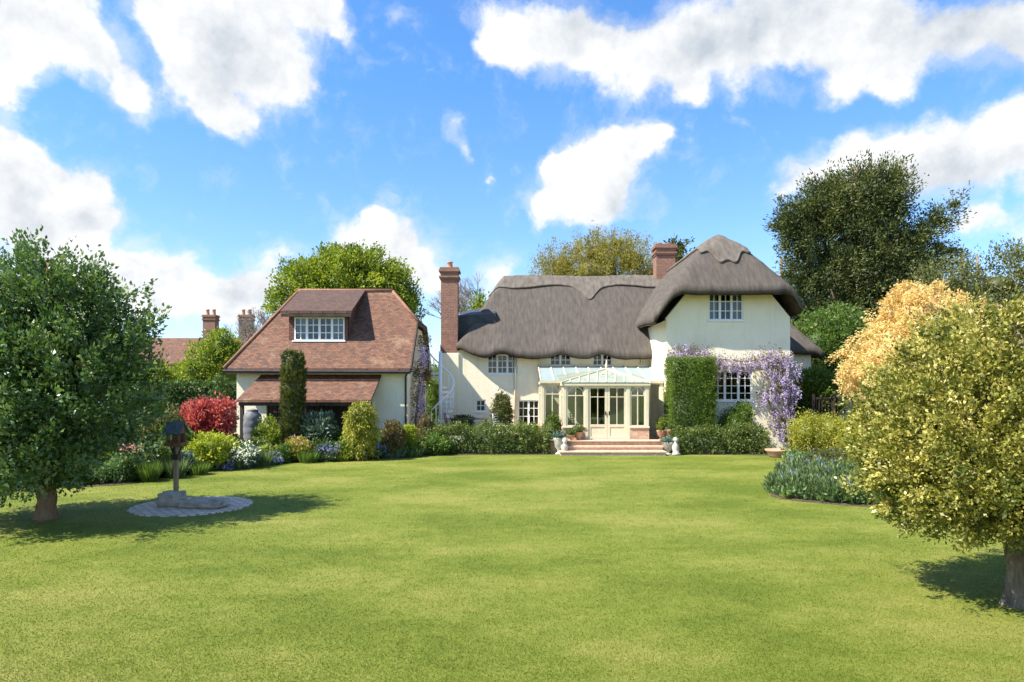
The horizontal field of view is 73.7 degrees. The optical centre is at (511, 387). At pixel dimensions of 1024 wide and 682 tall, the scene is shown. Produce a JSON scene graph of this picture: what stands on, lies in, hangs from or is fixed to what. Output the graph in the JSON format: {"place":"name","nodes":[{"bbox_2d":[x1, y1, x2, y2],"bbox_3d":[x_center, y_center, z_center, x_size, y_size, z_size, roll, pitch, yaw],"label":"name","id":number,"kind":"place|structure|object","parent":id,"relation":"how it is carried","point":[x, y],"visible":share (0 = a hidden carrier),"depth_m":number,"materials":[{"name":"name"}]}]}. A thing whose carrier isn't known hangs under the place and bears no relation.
{"place":"outdoors","nodes":[
{"label":"outdoors","id":0,"kind":"place"},
{"bbox_2d":[140,309,255,412],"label":"neighbour house","id":1,"kind":"structure","parent":0,"point":[173,347],"depth_m":64.46,"materials":[{"name":"tile"}]},
{"bbox_2d":[429,351,453,425],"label":"spiral staircase","id":2,"kind":"structure","parent":0,"point":[441,387],"depth_m":28.84,"materials":[{"name":"white metal"}]},
{"bbox_2d":[0,428,1023,681],"bbox_3d":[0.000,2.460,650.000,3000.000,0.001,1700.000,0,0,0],"label":"lawn","id":3,"kind":"structure","parent":0,"point":[374,470],"depth_m":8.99,"materials":[{"name":"green plant"}]},
{"bbox_2d":[0,224,179,520],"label":"tree","id":4,"kind":"object","parent":3,"relation":"on","point":[53,346],"visible":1,"depth_m":12.16,"materials":[{"name":"green plant"}]},
{"bbox_2d":[134,460,162,481],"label":"strap plant","id":5,"kind":"object","parent":3,"relation":"on","point":[146,472],"visible":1,"depth_m":17.77,"materials":[{"name":"green plant"}]},
{"bbox_2d":[142,357,185,412],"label":"shrub","id":6,"kind":"object","parent":3,"relation":"on","point":[167,374],"visible":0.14,"depth_m":47.29,"materials":[{"name":"green plant"}]},
{"bbox_2d":[160,456,193,478],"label":"strap plant","id":7,"kind":"object","parent":3,"relation":"on","point":[167,468],"visible":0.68,"depth_m":18.49,"materials":[{"name":"green plant"}]},
{"bbox_2d":[127,496,252,516],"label":"paving","id":8,"kind":"structure","parent":3,"relation":"on","point":[149,509],"depth_m":13.65,"materials":[{"name":"stone"}]},
{"bbox_2d":[155,490,186,506],"bbox_3d":[-7.020,2.282,14.110,0.592,0.335,0.460,0,0,-11],"label":"stone","id":9,"kind":"object","parent":8,"relation":"on","point":[170,498],"visible":0.84,"depth_m":13.91,"materials":[{"name":"grey stone"}]},
{"bbox_2d":[162,422,189,490],"bbox_3d":[-7.159,1.581,14.550,0.406,1.721,0.421,0,0,0],"label":"bird table","id":10,"kind":"object","parent":8,"relation":"on","point":[179,430],"visible":0.8,"depth_m":14.51,"materials":[{"name":"wood"}]},
{"bbox_2d":[178,497,230,508],"bbox_3d":[-6.280,2.353,13.943,1.000,0.194,0.526,0,0,8],"label":"stone","id":11,"kind":"object","parent":8,"relation":"on","point":[204,503],"visible":1,"depth_m":13.74,"materials":[{"name":"grey stone"}]},
{"bbox_2d":[153,378,236,431],"bbox_3d":[-14.363,1.039,34.050,6.953,3.101,1.838,0,0,0],"label":"boundary hedge","id":12,"kind":"object","parent":3,"relation":"on","point":[180,391],"visible":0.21,"depth_m":33.58,"materials":[{"name":"green plant"}]},
{"bbox_2d":[188,461,212,474],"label":"strap plant","id":13,"kind":"object","parent":3,"relation":"on","point":[200,468],"visible":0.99,"depth_m":19.15,"materials":[{"name":"green plant"}]},
{"bbox_2d":[171,326,243,382],"bbox_3d":[-17.507,-0.546,40.002,4.244,6.142,3.484,0,0,0],"label":"garden tree","id":14,"kind":"object","parent":3,"relation":"on","point":[209,360],"visible":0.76,"depth_m":39.36,"materials":[{"name":"green plant"}]},
{"bbox_2d":[209,373,234,419],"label":"round shrub","id":15,"kind":"object","parent":3,"relation":"on","point":[222,387],"visible":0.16,"depth_m":30.71,"materials":[{"name":"green plant"}]},
{"bbox_2d":[224,306,272,345],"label":"bare tree","id":16,"kind":"object","parent":3,"relation":"on","point":[262,319],"visible":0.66,"depth_m":53.57,"materials":[{"name":"plant"}]},
{"bbox_2d":[253,449,276,466],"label":"strap plant","id":17,"kind":"object","parent":3,"relation":"on","point":[265,458],"visible":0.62,"depth_m":21.23,"materials":[{"name":"green plant"}]},
{"bbox_2d":[17,452,552,489],"bbox_3d":[-6.750,2.468,21.650,16.500,0.040,11.700,0,0,0],"label":"flower bed","id":18,"kind":"object","parent":3,"relation":"on","point":[110,483],"visible":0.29,"depth_m":22.35,"materials":[{"name":"soil"}]},
{"bbox_2d":[75,407,149,454],"bbox_3d":[-11.878,1.451,19.518,2.889,2.189,2.579,0,0,0],"label":"green shrub","id":19,"kind":"object","parent":18,"relation":"on","point":[136,428],"visible":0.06,"depth_m":19.28,"materials":[{"name":"green plant"}]},
{"bbox_2d":[117,456,141,481],"bbox_3d":[-10.016,2.139,17.880,0.680,0.750,0.681,0,0,-41],"label":"border mound","id":20,"kind":"object","parent":18,"relation":"on","point":[131,471],"visible":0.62,"depth_m":17.75,"materials":[{"name":"green plant"}]},
{"bbox_2d":[131,436,166,474],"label":"grey shrub","id":21,"kind":"object","parent":18,"relation":"on","point":[152,455],"visible":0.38,"depth_m":18.43,"materials":[{"name":"blue plant"}]},
{"bbox_2d":[137,402,186,441],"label":"olive shrub","id":22,"kind":"object","parent":18,"relation":"on","point":[172,415],"visible":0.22,"depth_m":21.15,"materials":[{"name":"green plant"}]},
{"bbox_2d":[154,441,170,476],"bbox_3d":[-9.717,1.980,18.768,0.789,1.052,0.800,0,0,0],"label":"border mound","id":23,"kind":"object","parent":18,"relation":"on","point":[165,457],"visible":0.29,"depth_m":18.66,"materials":[{"name":"green plant"}]},
{"bbox_2d":[157,419,196,450],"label":"green shrub","id":24,"kind":"object","parent":18,"relation":"on","point":[188,436],"visible":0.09,"depth_m":20.25,"materials":[{"name":"green plant"}]},
{"bbox_2d":[170,448,195,472],"bbox_3d":[-9.389,2.079,19.410,0.782,0.824,0.733,0,0,31],"label":"border mound","id":25,"kind":"object","parent":18,"relation":"on","point":[189,454],"visible":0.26,"depth_m":19.35,"materials":[{"name":"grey plant"}]},
{"bbox_2d":[176,391,239,438],"bbox_3d":[-10.009,1.329,22.399,2.024,2.485,1.852,0,0,-18],"label":"crimson maple","id":26,"kind":"object","parent":18,"relation":"on","point":[206,415],"visible":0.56,"depth_m":22.07,"materials":[{"name":"red plant"}]},
{"bbox_2d":[186,429,242,469],"bbox_3d":[-9.058,1.880,20.632,1.809,1.319,1.772,0,0,36],"label":"lime spurge","id":27,"kind":"object","parent":18,"relation":"on","point":[216,449],"visible":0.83,"depth_m":20.17,"materials":[{"name":"green plant"}]},
{"bbox_2d":[9,437,431,486],"bbox_3d":[-8.987,1.989,21.119,12.625,1.182,10.288,0,0,0],"label":"ground cover","id":28,"kind":"object","parent":18,"relation":"on","point":[116,463],"visible":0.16,"depth_m":17.67,"materials":[{"name":"green plant"}]},
{"bbox_2d":[227,439,260,468],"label":"white flower clump","id":29,"kind":"object","parent":18,"relation":"on","point":[248,453],"visible":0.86,"depth_m":20.61,"materials":[{"name":"grey plant"}]},
{"bbox_2d":[243,409,261,439],"bbox_3d":[-9.270,1.610,24.400,0.650,1.700,0.650,0,0,0],"label":"garden jar","id":30,"kind":"object","parent":18,"relation":"on","point":[250,420],"visible":0.61,"depth_m":24.13,"materials":[{"name":"grey ceramic"}]},
{"bbox_2d":[247,436,271,451],"bbox_3d":[-8.284,2.026,22.182,0.898,0.959,0.862,0,0,25],"label":"border mound","id":31,"kind":"object","parent":18,"relation":"on","point":[256,439],"visible":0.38,"depth_m":22.08,"materials":[{"name":"green plant"}]},
{"bbox_2d":[250,413,283,446],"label":"box shrub","id":32,"kind":"object","parent":18,"relation":"on","point":[269,431],"visible":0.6,"depth_m":22.79,"materials":[{"name":"green plant"}]},
{"bbox_2d":[274,442,293,462],"bbox_3d":[-7.519,2.150,22.401,0.759,0.724,0.838,0,0,10],"label":"border mound","id":33,"kind":"object","parent":18,"relation":"on","point":[286,456],"visible":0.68,"depth_m":22.23,"materials":[{"name":"green plant"}]},
{"bbox_2d":[277,348,308,442],"bbox_3d":[-7.549,0.538,23.567,1.039,3.848,1.120,0,0,0],"label":"columnar yew","id":34,"kind":"object","parent":18,"relation":"on","point":[293,382],"visible":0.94,"depth_m":23.33,"materials":[{"name":"green plant"}]},
{"bbox_2d":[282,434,314,460],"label":"peach shrub","id":35,"kind":"object","parent":18,"relation":"on","point":[296,444],"visible":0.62,"depth_m":22.59,"materials":[{"name":"yellow plant"}]},
{"bbox_2d":[298,408,339,441],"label":"rhododendron","id":36,"kind":"object","parent":18,"relation":"on","point":[320,425],"visible":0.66,"depth_m":23.47,"materials":[{"name":"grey plant"}]},
{"bbox_2d":[308,436,337,461],"bbox_3d":[-6.384,2.050,22.975,1.091,0.924,1.165,0,0,22],"label":"dark mound","id":37,"kind":"object","parent":18,"relation":"on","point":[319,442],"visible":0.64,"depth_m":22.78,"materials":[{"name":"green plant"}]},
{"bbox_2d":[332,436,365,460],"bbox_3d":[-5.458,2.031,23.198,1.220,0.934,1.227,0,0,0],"label":"green mound","id":38,"kind":"object","parent":18,"relation":"on","point":[343,445],"visible":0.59,"depth_m":22.84,"materials":[{"name":"green plant"}]},
{"bbox_2d":[380,439,413,457],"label":"grey shrub","id":39,"kind":"object","parent":18,"relation":"on","point":[402,449],"visible":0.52,"depth_m":23.80,"materials":[{"name":"blue plant"}]},
{"bbox_2d":[402,422,418,450],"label":"lime shrub","id":40,"kind":"object","parent":18,"relation":"on","point":[412,435],"visible":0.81,"depth_m":24.24,"materials":[{"name":"green plant"}]},
{"bbox_2d":[416,412,433,442],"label":"brown shrub","id":41,"kind":"object","parent":18,"relation":"on","point":[425,422],"visible":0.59,"depth_m":25.43,"materials":[{"name":"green plant"}]},
{"bbox_2d":[421,431,453,455],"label":"green shrub","id":42,"kind":"object","parent":18,"relation":"on","point":[436,444],"visible":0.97,"depth_m":24.75,"materials":[{"name":"green plant"}]},
{"bbox_2d":[420,413,553,453],"bbox_3d":[-0.953,1.753,25.551,5.104,1.590,1.412,0,0,0],"label":"hedge","id":43,"kind":"object","parent":18,"relation":"on","point":[473,441],"visible":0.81,"depth_m":25.36,"materials":[{"name":"green plant"}]},
{"bbox_2d":[294,449,319,462],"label":"strap plant","id":44,"kind":"object","parent":3,"relation":"on","point":[302,456],"visible":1,"depth_m":22.23,"materials":[{"name":"green plant"}]},
{"bbox_2d":[223,289,431,439],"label":"annexe","id":45,"kind":"structure","parent":3,"relation":"on","point":[354,345],"depth_m":26.65,"materials":[{"name":"tile"}]},
{"bbox_2d":[268,406,350,431],"bbox_3d":[-7.680,1.295,26.545,3.600,2.230,0.110,0,0,0],"label":"garage door","id":46,"kind":"structure","parent":45,"relation":"in","point":[274,410],"depth_m":26.49,"materials":[{"name":"black"}]},
{"bbox_2d":[292,317,345,341],"bbox_3d":[-7.648,-2.309,27.140,2.114,0.988,0.279,0,0,0],"label":"window","id":47,"kind":"structure","parent":45,"relation":"in","point":[337,323],"depth_m":27.11,"materials":[{"name":"white paint"}]},
{"bbox_2d":[410,329,431,430],"bbox_3d":[-3.694,-0.025,28.158,0.891,4.981,3.667,0,0,0],"label":"wisteria","id":48,"kind":"object","parent":45,"relation":"attached to","point":[422,360],"visible":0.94,"depth_m":27.62,"materials":[{"name":"purple plant"}]},
{"bbox_2d":[314,441,340,461],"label":"blue flower clump","id":49,"kind":"object","parent":3,"relation":"on","point":[331,455],"visible":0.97,"depth_m":22.60,"materials":[{"name":"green plant"}]},
{"bbox_2d":[260,239,428,321],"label":"spring tree","id":50,"kind":"object","parent":3,"relation":"on","point":[339,266],"visible":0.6,"depth_m":50.53,"materials":[{"name":"green plant"}]},
{"bbox_2d":[340,399,380,460],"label":"weeping shrub","id":51,"kind":"object","parent":3,"relation":"on","point":[360,428],"visible":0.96,"depth_m":22.87,"materials":[{"name":"green plant"}]},
{"bbox_2d":[369,440,388,458],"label":"blue flower clump","id":52,"kind":"object","parent":3,"relation":"on","point":[380,448],"visible":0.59,"depth_m":23.53,"materials":[{"name":"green plant"}]},
{"bbox_2d":[381,419,407,457],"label":"bronze shrub","id":53,"kind":"object","parent":3,"relation":"on","point":[393,433],"visible":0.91,"depth_m":23.78,"materials":[{"name":"brown plant"}]},
{"bbox_2d":[234,427,664,453],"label":"terrace","id":54,"kind":"structure","parent":3,"relation":"on","point":[555,450],"depth_m":25.45,"materials":[{"name":"brick"}]},
{"bbox_2d":[427,375,438,424],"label":"boundary hedge","id":55,"kind":"object","parent":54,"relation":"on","point":[432,397],"visible":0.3,"depth_m":36.83,"materials":[{"name":"green plant"}]},
{"bbox_2d":[450,414,475,434],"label":"patio shrub","id":56,"kind":"object","parent":54,"relation":"on","point":[471,422],"visible":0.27,"depth_m":29.08,"materials":[{"name":"green plant"}]},
{"bbox_2d":[489,387,514,434],"bbox_3d":[-0.427,1.017,28.605,1.142,2.129,1.230,0,0,0],"label":"topiary tree","id":57,"kind":"object","parent":54,"relation":"on","point":[503,411],"visible":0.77,"depth_m":28.31,"materials":[{"name":"green plant"}]},
{"bbox_2d":[543,411,561,434],"bbox_3d":[1.596,1.499,26.791,0.747,1.230,0.864,0,0,14],"label":"box ball","id":58,"kind":"object","parent":54,"relation":"on","point":[555,423],"visible":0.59,"depth_m":26.61,"materials":[{"name":"green plant"}]},
{"bbox_2d":[538,359,663,439],"bbox_3d":[3.604,0.290,28.158,4.962,3.421,4.464,0,0,0],"label":"conservatory","id":59,"kind":"object","parent":54,"relation":"on","point":[641,378],"visible":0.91,"depth_m":26.18,"materials":[{"name":"beige paint"}]},
{"bbox_2d":[588,386,606,438],"bbox_3d":[3.273,0.955,26.069,0.727,2.051,0.085,0,0,0],"label":"door","id":60,"kind":"structure","parent":59,"relation":"in","point":[595,431],"depth_m":26.06,"materials":[{"name":"beige paint"}]},
{"bbox_2d":[607,386,626,438],"bbox_3d":[4.008,0.955,26.069,0.727,2.051,0.085,0,0,0],"label":"door","id":61,"kind":"structure","parent":59,"relation":"in","point":[614,431],"depth_m":26.06,"materials":[{"name":"beige paint"}]},
{"bbox_2d":[659,387,663,437],"bbox_3d":[5.945,0.980,27.160,0.050,2.040,0.720,0,0,0],"label":"open door","id":62,"kind":"structure","parent":59,"relation":"in","point":[661,392],"depth_m":27.03,"materials":[{"name":"beige paint"}]},
{"bbox_2d":[654,417,668,439],"bbox_3d":[5.779,1.555,26.179,0.669,0.909,0.690,0,0,0],"label":"planter","id":63,"kind":"object","parent":54,"relation":"on","point":[659,424],"visible":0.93,"depth_m":26.07,"materials":[{"name":"ceramic"}]},
{"bbox_2d":[421,271,484,318],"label":"bare tree","id":64,"kind":"object","parent":3,"relation":"on","point":[464,301],"visible":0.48,"depth_m":47.38,"materials":[{"name":"plant"}]},
{"bbox_2d":[462,289,489,310],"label":"spring shrub","id":65,"kind":"object","parent":3,"relation":"on","point":[479,303],"visible":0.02,"depth_m":39.74,"materials":[{"name":"green plant"}]},
{"bbox_2d":[551,428,567,454],"bbox_3d":[1.715,1.973,25.161,0.646,0.980,0.673,0,0,-33],"label":"planter","id":66,"kind":"object","parent":3,"relation":"on","point":[558,437],"visible":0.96,"depth_m":25.02,"materials":[{"name":"stone"}]},
{"bbox_2d":[524,220,665,275],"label":"olive tree crown","id":67,"kind":"object","parent":3,"relation":"on","point":[600,258],"visible":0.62,"depth_m":54.93,"materials":[{"name":"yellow plant"}]},
{"bbox_2d":[552,439,666,455],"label":"steps","id":68,"kind":"structure","parent":3,"relation":"on","point":[615,450],"depth_m":25.07,"materials":[{"name":"stone"}]},
{"bbox_2d":[570,423,586,439],"bbox_3d":[2.483,1.663,25.739,0.533,0.700,0.660,0,0,44],"label":"planter","id":69,"kind":"object","parent":68,"relation":"on","point":[579,429],"visible":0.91,"depth_m":25.65,"materials":[{"name":"ceramic"}]},
{"bbox_2d":[439,234,824,448],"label":"cottage","id":70,"kind":"structure","parent":3,"relation":"on","point":[718,293],"depth_m":30.30,"materials":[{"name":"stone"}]},
{"bbox_2d":[486,355,518,374],"bbox_3d":[-0.431,-1.021,30.430,1.469,0.922,0.180,0,0,0],"label":"window","id":71,"kind":"structure","parent":70,"relation":"in","point":[492,367],"depth_m":30.45,"materials":[{"name":"white paint"}]},
{"bbox_2d":[518,400,537,426],"bbox_3d":[0.742,1.276,30.470,0.951,1.447,0.100,0,0,0],"label":"window","id":72,"kind":"structure","parent":70,"relation":"in","point":[523,408],"depth_m":30.45,"materials":[{"name":"white paint"}]},
{"bbox_2d":[707,295,744,321],"bbox_3d":[8.470,-3.202,27.080,1.495,1.181,0.279,0,0,0],"label":"window","id":73,"kind":"structure","parent":70,"relation":"in","point":[736,302],"depth_m":27.07,"materials":[{"name":"white paint"}]},
{"bbox_2d":[714,371,752,401],"bbox_3d":[8.705,-0.049,27.030,1.731,1.239,0.180,0,0,0],"label":"window","id":74,"kind":"structure","parent":70,"relation":"in","point":[724,378],"depth_m":27.05,"materials":[{"name":"white paint"}]},
{"bbox_2d":[663,342,806,445],"bbox_3d":[8.669,0.197,26.627,5.593,4.087,0.718,0,0,0],"label":"wisteria","id":75,"kind":"object","parent":70,"relation":"attached to","point":[771,373],"visible":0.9,"depth_m":26.58,"materials":[{"name":"purple plant"}]},
{"bbox_2d":[671,437,680,455],"bbox_3d":[5.991,2.143,24.903,0.369,0.689,0.353,0,0,0],"label":"stone ornament","id":76,"kind":"object","parent":3,"relation":"on","point":[675,446],"visible":0.99,"depth_m":24.81,"materials":[{"name":"white stone"}]},
{"bbox_2d":[663,235,694,262],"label":"pine tree","id":77,"kind":"object","parent":3,"relation":"on","point":[680,250],"visible":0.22,"depth_m":55.26,"materials":[{"name":"green plant"}]},
{"bbox_2d":[765,448,785,457],"bbox_3d":[9.441,2.320,24.200,0.920,0.280,0.920,0,0,0],"label":"planter","id":78,"kind":"object","parent":3,"relation":"on","point":[774,452],"visible":0.7,"depth_m":23.93,"materials":[{"name":"ceramic"}]},
{"bbox_2d":[667,452,899,507],"bbox_3d":[12.850,2.468,19.900,14.300,0.040,13.800,0,0,0],"label":"flower bed","id":79,"kind":"object","parent":3,"relation":"on","point":[794,498],"visible":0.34,"depth_m":14.82,"materials":[{"name":"soil"}]},
{"bbox_2d":[659,435,679,454],"bbox_3d":[5.788,2.092,25.195,0.779,0.740,0.771,0,0,0],"label":"planter","id":80,"kind":"object","parent":79,"relation":"on","point":[667,442],"visible":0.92,"depth_m":25.05,"materials":[{"name":"stone"}]},
{"bbox_2d":[660,352,721,451],"bbox_3d":[6.860,0.567,26.251,2.158,3.874,1.479,0,0,0],"label":"clipped hedge","id":81,"kind":"object","parent":79,"relation":"on","point":[690,396],"visible":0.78,"depth_m":25.82,"materials":[{"name":"green plant"}]},
{"bbox_2d":[671,419,774,454],"bbox_3d":[7.806,1.855,25.469,3.856,1.367,1.326,0,0,0],"label":"hedge","id":82,"kind":"object","parent":79,"relation":"on","point":[728,442],"visible":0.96,"depth_m":25.23,"materials":[{"name":"green plant"}]},
{"bbox_2d":[717,398,756,435],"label":"camellia shrub","id":83,"kind":"object","parent":79,"relation":"on","point":[742,411],"visible":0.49,"depth_m":25.86,"materials":[{"name":"green plant"}]},
{"bbox_2d":[763,469,795,491],"bbox_3d":[6.352,2.172,16.002,0.908,0.576,0.899,0,0,0],"label":"catmint","id":84,"kind":"object","parent":79,"relation":"on","point":[770,479],"visible":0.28,"depth_m":15.97,"materials":[{"name":"green plant"}]},
{"bbox_2d":[772,470,809,497],"bbox_3d":[6.423,2.140,15.493,0.957,0.641,0.973,0,0,0],"label":"catmint","id":85,"kind":"object","parent":79,"relation":"on","point":[784,478],"visible":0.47,"depth_m":15.39,"materials":[{"name":"green plant"}]},
{"bbox_2d":[774,461,807,473],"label":"catmint","id":86,"kind":"object","parent":79,"relation":"on","point":[789,466],"visible":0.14,"depth_m":16.76,"materials":[{"name":"green plant"}]},
{"bbox_2d":[773,454,813,471],"bbox_3d":[7.463,2.089,17.993,1.116,0.742,1.151,0,0,0],"label":"catmint","id":87,"kind":"object","parent":79,"relation":"on","point":[779,464],"visible":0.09,"depth_m":17.96,"materials":[{"name":"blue plant"}]},
{"bbox_2d":[792,473,826,499],"bbox_3d":[6.706,2.163,15.212,1.000,0.595,1.001,0,0,0],"label":"catmint","id":88,"kind":"object","parent":79,"relation":"on","point":[812,478],"visible":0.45,"depth_m":15.00,"materials":[{"name":"green plant"}]},
{"bbox_2d":[783,407,846,452],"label":"golden shrub","id":89,"kind":"object","parent":79,"relation":"on","point":[813,431],"visible":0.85,"depth_m":23.06,"materials":[{"name":"yellow plant"}]},
{"bbox_2d":[797,459,836,476],"bbox_3d":[7.293,2.059,16.398,1.011,0.800,1.020,0,0,31],"label":"catmint","id":90,"kind":"object","parent":79,"relation":"on","point":[809,469],"visible":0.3,"depth_m":16.26,"materials":[{"name":"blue plant"}]},
{"bbox_2d":[800,454,839,467],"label":"catmint","id":91,"kind":"object","parent":79,"relation":"on","point":[819,460],"visible":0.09,"depth_m":17.57,"materials":[{"name":"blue plant"}]},
{"bbox_2d":[804,445,854,464],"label":"pale shrub","id":92,"kind":"object","parent":79,"relation":"on","point":[832,453],"visible":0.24,"depth_m":18.53,"materials":[{"name":"green plant"}]},
{"bbox_2d":[809,469,853,502],"bbox_3d":[6.957,2.116,14.906,0.994,0.687,1.009,0,0,0],"label":"catmint","id":93,"kind":"object","parent":79,"relation":"on","point":[823,486],"visible":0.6,"depth_m":14.68,"materials":[{"name":"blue plant"}]},
{"bbox_2d":[760,447,904,504],"bbox_3d":[12.570,2.235,18.934,13.465,0.715,11.908,0,0,0],"label":"ground cover","id":94,"kind":"object","parent":79,"relation":"on","point":[791,490],"visible":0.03,"depth_m":14.88,"materials":[{"name":"green plant"}]},
{"bbox_2d":[817,460,857,478],"bbox_3d":[7.701,2.098,16.201,1.054,0.723,1.010,0,0,0],"label":"catmint","id":95,"kind":"object","parent":79,"relation":"on","point":[840,470],"visible":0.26,"depth_m":16.03,"materials":[{"name":"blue plant"}]},
{"bbox_2d":[827,458,859,474],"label":"catmint","id":96,"kind":"object","parent":79,"relation":"on","point":[844,464],"visible":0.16,"depth_m":17.29,"materials":[{"name":"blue plant"}]},
{"bbox_2d":[829,477,870,502],"bbox_3d":[7.272,2.185,14.798,0.961,0.550,0.948,0,0,0],"label":"catmint","id":97,"kind":"object","parent":79,"relation":"on","point":[852,488],"visible":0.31,"depth_m":14.49,"materials":[{"name":"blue plant"}]},
{"bbox_2d":[829,410,874,451],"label":"golden shrub","id":98,"kind":"object","parent":79,"relation":"on","point":[840,439],"visible":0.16,"depth_m":21.98,"materials":[{"name":"yellow plant"}]},
{"bbox_2d":[824,278,1014,412],"bbox_3d":[11.776,-0.302,19.401,5.205,5.643,3.619,0,0,0],"label":"apricot maple","id":99,"kind":"object","parent":79,"relation":"on","point":[907,296],"visible":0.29,"depth_m":19.19,"materials":[{"name":"orange plant"}]},
{"bbox_2d":[790,398,818,444],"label":"dark shrub","id":100,"kind":"object","parent":3,"relation":"on","point":[802,405],"visible":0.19,"depth_m":27.90,"materials":[{"name":"green plant"}]},
{"bbox_2d":[790,364,847,424],"bbox_3d":[12.707,0.782,28.571,2.557,3.618,2.541,0,0,0],"label":"laurel shrub","id":101,"kind":"object","parent":3,"relation":"on","point":[817,381],"visible":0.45,"depth_m":27.89,"materials":[{"name":"green plant"}]},
{"bbox_2d":[791,301,875,384],"bbox_3d":[15.425,-0.840,33.064,5.066,6.726,3.848,0,0,0],"label":"green tree","id":102,"kind":"object","parent":3,"relation":"on","point":[831,336],"visible":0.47,"depth_m":32.32,"materials":[{"name":"green plant"}]},
{"bbox_2d":[811,394,859,420],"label":"wooden gate","id":103,"kind":"structure","parent":3,"relation":"on","point":[813,403],"depth_m":27.48,"materials":[{"name":"wood"}]},
{"bbox_2d":[760,149,976,341],"bbox_3d":[19.757,-5.462,38.267,11.864,15.990,9.028,0,0,0],"label":"yew tree","id":104,"kind":"object","parent":3,"relation":"on","point":[847,268],"visible":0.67,"depth_m":36.70,"materials":[{"name":"green plant"}]},
{"bbox_2d":[832,282,1023,609],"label":"variegated tree","id":105,"kind":"object","parent":3,"relation":"on","point":[947,448],"visible":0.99,"depth_m":7.51,"materials":[{"name":"beige plant"}]},
{"bbox_2d":[907,233,1023,330],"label":"olive shrub tree","id":106,"kind":"object","parent":3,"relation":"on","point":[999,285],"visible":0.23,"depth_m":26.63,"materials":[{"name":"green plant"}]},
{"bbox_2d":[0,0,1023,366],"label":"sky","id":107,"kind":"structure","parent":0,"point":[200,143],"materials":[{"name":"blue"}]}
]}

